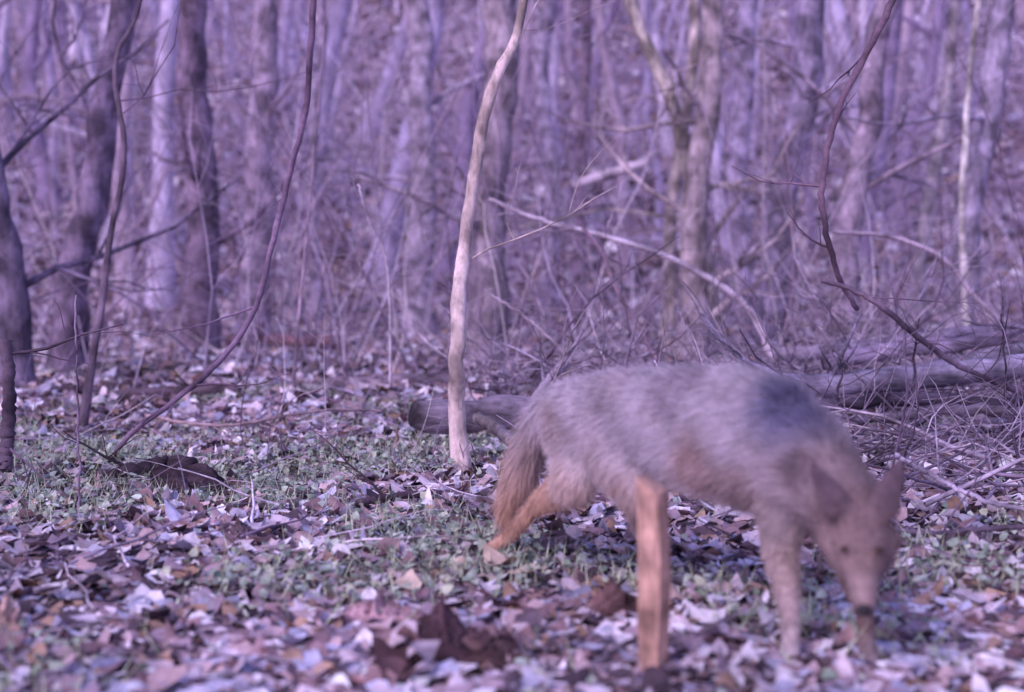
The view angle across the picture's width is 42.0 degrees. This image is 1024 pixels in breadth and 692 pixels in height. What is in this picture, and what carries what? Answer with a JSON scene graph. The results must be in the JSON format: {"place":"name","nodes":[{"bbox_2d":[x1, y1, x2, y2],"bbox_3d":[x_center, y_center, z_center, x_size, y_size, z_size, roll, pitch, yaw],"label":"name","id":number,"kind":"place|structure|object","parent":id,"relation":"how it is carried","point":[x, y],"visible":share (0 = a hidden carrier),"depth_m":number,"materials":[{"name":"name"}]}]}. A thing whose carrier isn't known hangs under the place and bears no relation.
{"place":"outdoors","nodes":[
{"label":"outdoors","id":0,"kind":"place"},
{"bbox_2d":[0,0,1023,691],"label":"ground","id":1,"kind":"structure","parent":0,"point":[439,226],"depth_m":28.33,"materials":[{"name":"brown plant"}]},
{"bbox_2d":[0,591,24,631],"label":"dead leaf","id":2,"kind":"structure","parent":1,"relation":"on","point":[8,617],"depth_m":2.70,"materials":[{"name":"beige plant"}]},
{"bbox_2d":[0,300,152,491],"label":"broken stem","id":3,"kind":"object","parent":1,"relation":"on","point":[8,423],"visible":0.95,"depth_m":4.40,"materials":[{"name":"brown plant"}]},
{"bbox_2d":[43,0,159,372],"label":"bare tree","id":4,"kind":"object","parent":1,"relation":"on","point":[93,195],"visible":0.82,"depth_m":9.63,"materials":[{"name":"grey plant"}]},
{"bbox_2d":[0,0,243,386],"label":"bare tree","id":5,"kind":"object","parent":1,"relation":"on","point":[15,319],"visible":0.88,"depth_m":8.57,"materials":[{"name":"grey plant"}]},
{"bbox_2d":[51,425,197,480],"bbox_3d":[-1.334,0.363,4.631,0.475,0.213,0.184,0,3,0],"label":"fallen branch","id":6,"kind":"object","parent":1,"relation":"on","point":[146,465],"visible":0.76,"depth_m":4.62,"materials":[{"name":"brown wood"}]},
{"bbox_2d":[0,289,249,557],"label":"thin stem","id":7,"kind":"object","parent":1,"relation":"on","point":[78,455],"visible":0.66,"depth_m":4.25,"materials":[{"name":"brown plant"}]},
{"bbox_2d":[93,360,241,399],"bbox_3d":[-2.042,0.220,7.812,0.932,0.292,0.139,0,3,0],"label":"fallen log","id":8,"kind":"object","parent":1,"relation":"on","point":[147,391],"visible":0.59,"depth_m":7.78,"materials":[{"name":"brown wood"}]},
{"bbox_2d":[146,461,227,495],"bbox_3d":[-1.095,0.450,4.436,0.294,0.135,0.182,0,3,0],"label":"rotten stump","id":9,"kind":"object","parent":1,"relation":"on","point":[174,475],"visible":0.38,"depth_m":4.38,"materials":[{"name":"brown wood"}]},
{"bbox_2d":[43,0,362,426],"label":"sapling tree","id":10,"kind":"object","parent":1,"relation":"on","point":[87,393],"visible":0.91,"depth_m":6.17,"materials":[{"name":"brown plant"}]},
{"bbox_2d":[112,0,316,456],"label":"hanging vine","id":11,"kind":"object","parent":1,"relation":"on","point":[197,382],"visible":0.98,"depth_m":5.23,"materials":[{"name":"brown plant"}]},
{"bbox_2d":[124,0,305,333],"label":"bare tree","id":12,"kind":"object","parent":1,"relation":"on","point":[264,43],"visible":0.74,"depth_m":15.70,"materials":[{"name":"grey plant"}]},
{"bbox_2d":[222,516,260,538],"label":"dead leaf","id":13,"kind":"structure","parent":1,"relation":"on","point":[238,526],"depth_m":3.62,"materials":[{"name":"brown plant"}]},
{"bbox_2d":[154,0,330,348],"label":"bare tree","id":14,"kind":"object","parent":1,"relation":"on","point":[193,13],"visible":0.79,"depth_m":12.77,"materials":[{"name":"grey plant"}]},
{"bbox_2d":[145,376,382,446],"bbox_3d":[-1.054,0.523,5.640,1.152,0.808,0.419,-1,3,-20],"label":"fallen branch","id":15,"kind":"object","parent":1,"relation":"on","point":[207,425],"visible":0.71,"depth_m":5.64,"materials":[{"name":"brown wood"}]},
{"bbox_2d":[226,321,333,347],"bbox_3d":[-2.360,-0.133,13.531,1.094,0.321,0.295,0,3,0],"label":"fallen log","id":16,"kind":"object","parent":1,"relation":"on","point":[287,340],"visible":0.58,"depth_m":13.54,"materials":[{"name":"brown wood"}]},
{"bbox_2d":[231,0,370,395],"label":"sapling tree","id":17,"kind":"object","parent":1,"relation":"on","point":[301,292],"visible":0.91,"depth_m":7.54,"materials":[{"name":"grey plant"}]},
{"bbox_2d":[277,0,343,321],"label":"bare tree","id":18,"kind":"object","parent":1,"relation":"on","point":[318,49],"visible":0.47,"depth_m":18.84,"materials":[{"name":"grey plant"}]},
{"bbox_2d":[297,140,428,386],"bbox_3d":[-0.680,-0.413,6.610,0.916,1.230,0.434,-3,4,-42],"label":"sapling","id":19,"kind":"object","parent":1,"relation":"on","point":[388,292],"visible":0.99,"depth_m":6.59,"materials":[{"name":"brown plant"}]},
{"bbox_2d":[341,588,419,624],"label":"dead leaves","id":20,"kind":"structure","parent":1,"relation":"on","point":[365,611],"depth_m":2.77,"materials":[{"name":"beige plant"}]},
{"bbox_2d":[315,317,448,387],"bbox_3d":[-0.816,0.058,8.530,0.934,0.490,0.131,-1,3,-18],"label":"fallen log","id":21,"kind":"object","parent":1,"relation":"on","point":[410,377],"visible":0.54,"depth_m":8.49,"materials":[{"name":"grey wood"}]},
{"bbox_2d":[312,429,476,506],"bbox_3d":[-0.356,0.376,4.127,0.531,0.246,0.231,0,3,0],"label":"fallen branch","id":22,"kind":"object","parent":1,"relation":"on","point":[366,501],"visible":0.69,"depth_m":4.10,"materials":[{"name":"brown wood"}]},
{"bbox_2d":[293,0,519,361],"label":"bare tree","id":23,"kind":"object","parent":1,"relation":"on","point":[491,13],"visible":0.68,"depth_m":11.31,"materials":[{"name":"grey plant"}]},
{"bbox_2d":[273,0,565,336],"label":"bare tree","id":24,"kind":"object","parent":1,"relation":"on","point":[423,80],"visible":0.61,"depth_m":16.77,"materials":[{"name":"grey plant"}]},
{"bbox_2d":[372,537,546,684],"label":"loose leaves","id":25,"kind":"object","parent":1,"relation":"on","point":[387,656],"visible":0.81,"depth_m":2.47,"materials":[{"name":"brown plant"}]},
{"bbox_2d":[392,595,528,667],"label":"dead leaves","id":26,"kind":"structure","parent":1,"relation":"on","point":[442,622],"depth_m":2.48,"materials":[{"name":"brown plant"}]},
{"bbox_2d":[464,638,539,672],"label":"dead leaf","id":27,"kind":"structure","parent":1,"relation":"on","point":[497,656],"depth_m":2.42,"materials":[{"name":"brown plant"}]},
{"bbox_2d":[0,246,1023,676],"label":"fallen twigs","id":28,"kind":"object","parent":1,"relation":"on","point":[252,486],"depth_m":4.84,"materials":[{"name":"brown wood"}]},
{"bbox_2d":[473,161,776,360],"bbox_3d":[0.587,-0.498,7.916,1.964,1.186,0.566,1,3,11],"label":"arched branch","id":29,"kind":"object","parent":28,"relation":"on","point":[699,273],"visible":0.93,"depth_m":7.97,"materials":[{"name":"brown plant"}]},
{"bbox_2d":[0,0,1023,386],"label":"undergrowth thicket","id":30,"kind":"object","parent":1,"relation":"on","point":[436,276],"visible":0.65,"depth_m":10.90,"materials":[{"name":"brown plant"}]},
{"bbox_2d":[0,0,1023,310],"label":"distant woodland","id":31,"kind":"object","parent":1,"relation":"on","point":[902,28],"visible":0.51,"depth_m":25.02,"materials":[{"name":"grey wood"}]},
{"bbox_2d":[0,360,1023,691],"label":"green groundcover","id":32,"kind":"object","parent":1,"relation":"on","point":[698,580],"visible":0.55,"depth_m":3.53,"materials":[{"name":"green plant"}]},
{"bbox_2d":[0,0,1023,334],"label":"undergrowth thicket","id":33,"kind":"object","parent":1,"relation":"on","point":[390,110],"visible":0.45,"depth_m":21.86,"materials":[{"name":"wood"}]},
{"bbox_2d":[0,243,1023,469],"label":"seedling stems","id":34,"kind":"object","parent":1,"relation":"on","point":[605,330],"visible":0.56,"depth_m":5.95,"materials":[{"name":"brown plant"}]},
{"bbox_2d":[448,0,628,470],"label":"sapling tree","id":35,"kind":"object","parent":1,"relation":"on","point":[457,418],"visible":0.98,"depth_m":4.89,"materials":[{"name":"beige plant"}]},
{"bbox_2d":[732,0,895,310],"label":"hanging vine","id":36,"kind":"object","parent":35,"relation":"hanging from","point":[862,59],"visible":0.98,"depth_m":4.96,"materials":[{"name":"brown plant"}]},
{"bbox_2d":[528,0,658,310],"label":"bare tree","id":37,"kind":"object","parent":1,"relation":"on","point":[542,19],"visible":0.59,"depth_m":19.79,"materials":[{"name":"grey plant"}]},
{"bbox_2d":[566,0,640,327],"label":"bare tree","id":38,"kind":"object","parent":1,"relation":"on","point":[587,45],"visible":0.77,"depth_m":17.82,"materials":[{"name":"grey plant"}]},
{"bbox_2d":[585,575,637,617],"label":"dead leaf","id":39,"kind":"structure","parent":1,"relation":"on","point":[611,597],"depth_m":2.81,"materials":[{"name":"brown plant"}]},
{"bbox_2d":[462,0,771,355],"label":"bare tree","id":40,"kind":"object","parent":1,"relation":"on","point":[680,133],"visible":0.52,"depth_m":12.21,"materials":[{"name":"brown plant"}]},
{"bbox_2d":[636,475,670,672],"bbox_3d":[0.253,0.428,2.383,0.050,0.393,0.039,2,3,38],"label":"wooden stake","id":41,"kind":"object","parent":1,"relation":"on","point":[653,578],"visible":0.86,"depth_m":2.37,"materials":[{"name":"brown wood"}]},
{"bbox_2d":[658,0,700,347],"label":"bare tree","id":42,"kind":"object","parent":1,"relation":"on","point":[674,183],"visible":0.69,"depth_m":12.92,"materials":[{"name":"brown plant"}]},
{"bbox_2d":[481,359,904,664],"bbox_3d":[0.356,0.300,2.873,0.320,0.603,1.366,-2,3,-31],"label":"coyote","id":43,"kind":"object","parent":1,"relation":"on","point":[752,440],"visible":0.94,"depth_m":2.62,"materials":[{"name":"fur"}]},
{"bbox_2d":[546,0,844,359],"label":"bare tree","id":44,"kind":"object","parent":1,"relation":"on","point":[711,42],"visible":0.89,"depth_m":11.79,"materials":[{"name":"brown plant"}]},
{"bbox_2d":[556,145,662,189],"bbox_3d":[0.874,-1.597,11.942,0.950,0.401,0.200,0,3,-9],"label":"broken limb","id":45,"kind":"object","parent":44,"relation":"attached to","point":[605,174],"visible":0.97,"depth_m":11.90,"materials":[{"name":"grey plant"}]},
{"bbox_2d":[376,170,1023,558],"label":"brush pile","id":46,"kind":"object","parent":1,"relation":"on","point":[922,436],"visible":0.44,"depth_m":6.35,"materials":[{"name":"brown plant"}]},
{"bbox_2d":[408,328,592,434],"bbox_3d":[0.195,0.145,5.787,1.296,0.452,0.308,0,3,-7],"label":"fallen log","id":47,"kind":"object","parent":46,"relation":"on","point":[437,408],"visible":0.28,"depth_m":5.66,"materials":[{"name":"wood"}]},
{"bbox_2d":[472,310,609,448],"bbox_3d":[0.139,0.129,5.047,0.340,0.542,0.708,-1,3,-26],"label":"fallen log","id":48,"kind":"object","parent":46,"relation":"on","point":[493,426],"visible":0.56,"depth_m":5.10,"materials":[{"name":"brown wood"}]},
{"bbox_2d":[480,287,609,375],"bbox_3d":[0.144,0.052,6.308,0.670,0.658,0.490,0,3,0],"label":"fallen branch","id":49,"kind":"object","parent":46,"relation":"on","point":[559,347],"visible":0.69,"depth_m":6.48,"materials":[{"name":"brown wood"}]},
{"bbox_2d":[681,281,1023,397],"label":"fallen log","id":50,"kind":"object","parent":46,"relation":"on","point":[949,375],"visible":0.57,"depth_m":5.72,"materials":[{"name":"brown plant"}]},
{"bbox_2d":[832,215,1008,321],"bbox_3d":[2.509,-0.406,7.961,1.157,0.752,0.330,-1,3,-12],"label":"fallen branch","id":51,"kind":"object","parent":46,"relation":"on","point":[952,267],"visible":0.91,"depth_m":7.97,"materials":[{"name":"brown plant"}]},
{"bbox_2d":[819,301,1023,410],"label":"fallen log","id":52,"kind":"object","parent":46,"relation":"on","point":[876,401],"visible":0.58,"depth_m":5.43,"materials":[{"name":"brown wood"}]},
{"bbox_2d":[821,263,1023,369],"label":"fallen log","id":53,"kind":"object","parent":46,"relation":"on","point":[981,337],"visible":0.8,"depth_m":6.30,"materials":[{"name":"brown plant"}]},
{"bbox_2d":[832,241,1023,352],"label":"fallen log","id":54,"kind":"object","parent":46,"relation":"on","point":[966,330],"visible":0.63,"depth_m":6.78,"materials":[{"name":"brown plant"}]},
{"bbox_2d":[870,304,1023,423],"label":"fallen log","id":55,"kind":"object","parent":46,"relation":"on","point":[996,410],"visible":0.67,"depth_m":5.28,"materials":[{"name":"brown wood"}]},
{"bbox_2d":[875,320,1023,368],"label":"fallen log","id":56,"kind":"object","parent":46,"relation":"on","point":[1015,349],"visible":0.31,"depth_m":6.08,"materials":[{"name":"brown wood"}]},
{"bbox_2d":[892,386,1023,540],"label":"fallen branch","id":57,"kind":"object","parent":46,"relation":"on","point":[980,529],"visible":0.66,"depth_m":3.53,"materials":[{"name":"brown wood"}]},
{"bbox_2d":[894,374,1023,510],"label":"fallen branch","id":58,"kind":"object","parent":46,"relation":"on","point":[920,468],"visible":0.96,"depth_m":3.80,"materials":[{"name":"wood"}]},
{"bbox_2d":[725,0,809,325],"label":"bare tree","id":59,"kind":"object","parent":1,"relation":"on","point":[746,11],"visible":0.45,"depth_m":17.80,"materials":[{"name":"grey plant"}]},
{"bbox_2d":[701,0,906,344],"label":"bare tree","id":60,"kind":"object","parent":1,"relation":"on","point":[809,57],"visible":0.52,"depth_m":13.23,"materials":[{"name":"grey plant"}]},
{"bbox_2d":[730,0,1023,342],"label":"bare tree","id":61,"kind":"object","parent":1,"relation":"on","point":[871,73],"visible":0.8,"depth_m":12.24,"materials":[{"name":"grey plant"}]},
{"bbox_2d":[800,0,1014,356],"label":"bare tree","id":62,"kind":"object","parent":1,"relation":"on","point":[982,138],"visible":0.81,"depth_m":11.45,"materials":[{"name":"grey plant"}]},
{"bbox_2d":[896,0,1023,332],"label":"bare tree","id":63,"kind":"object","parent":1,"relation":"on","point":[954,17],"visible":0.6,"depth_m":13.93,"materials":[{"name":"grey plant"}]},
{"bbox_2d":[958,0,980,352],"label":"bare tree","id":64,"kind":"object","parent":1,"relation":"on","point":[964,163],"visible":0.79,"depth_m":10.74,"materials":[{"name":"beige plant"}]},
{"bbox_2d":[543,223,662,366],"bbox_3d":[0.518,-0.245,7.492,0.722,0.898,0.452,0,3,0],"label":"fallen branch","id":65,"kind":"object","parent":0,"point":[615,285],"visible":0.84,"depth_m":7.57,"materials":[{"name":"brown wood"}]},
{"bbox_2d":[772,282,961,364],"bbox_3d":[2.244,-0.143,8.144,1.309,0.502,0.554,-2,3,-29],"label":"fallen log","id":66,"kind":"object","parent":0,"point":[807,353],"visible":0.36,"depth_m":8.12,"materials":[{"name":"brown wood"}]}
]}

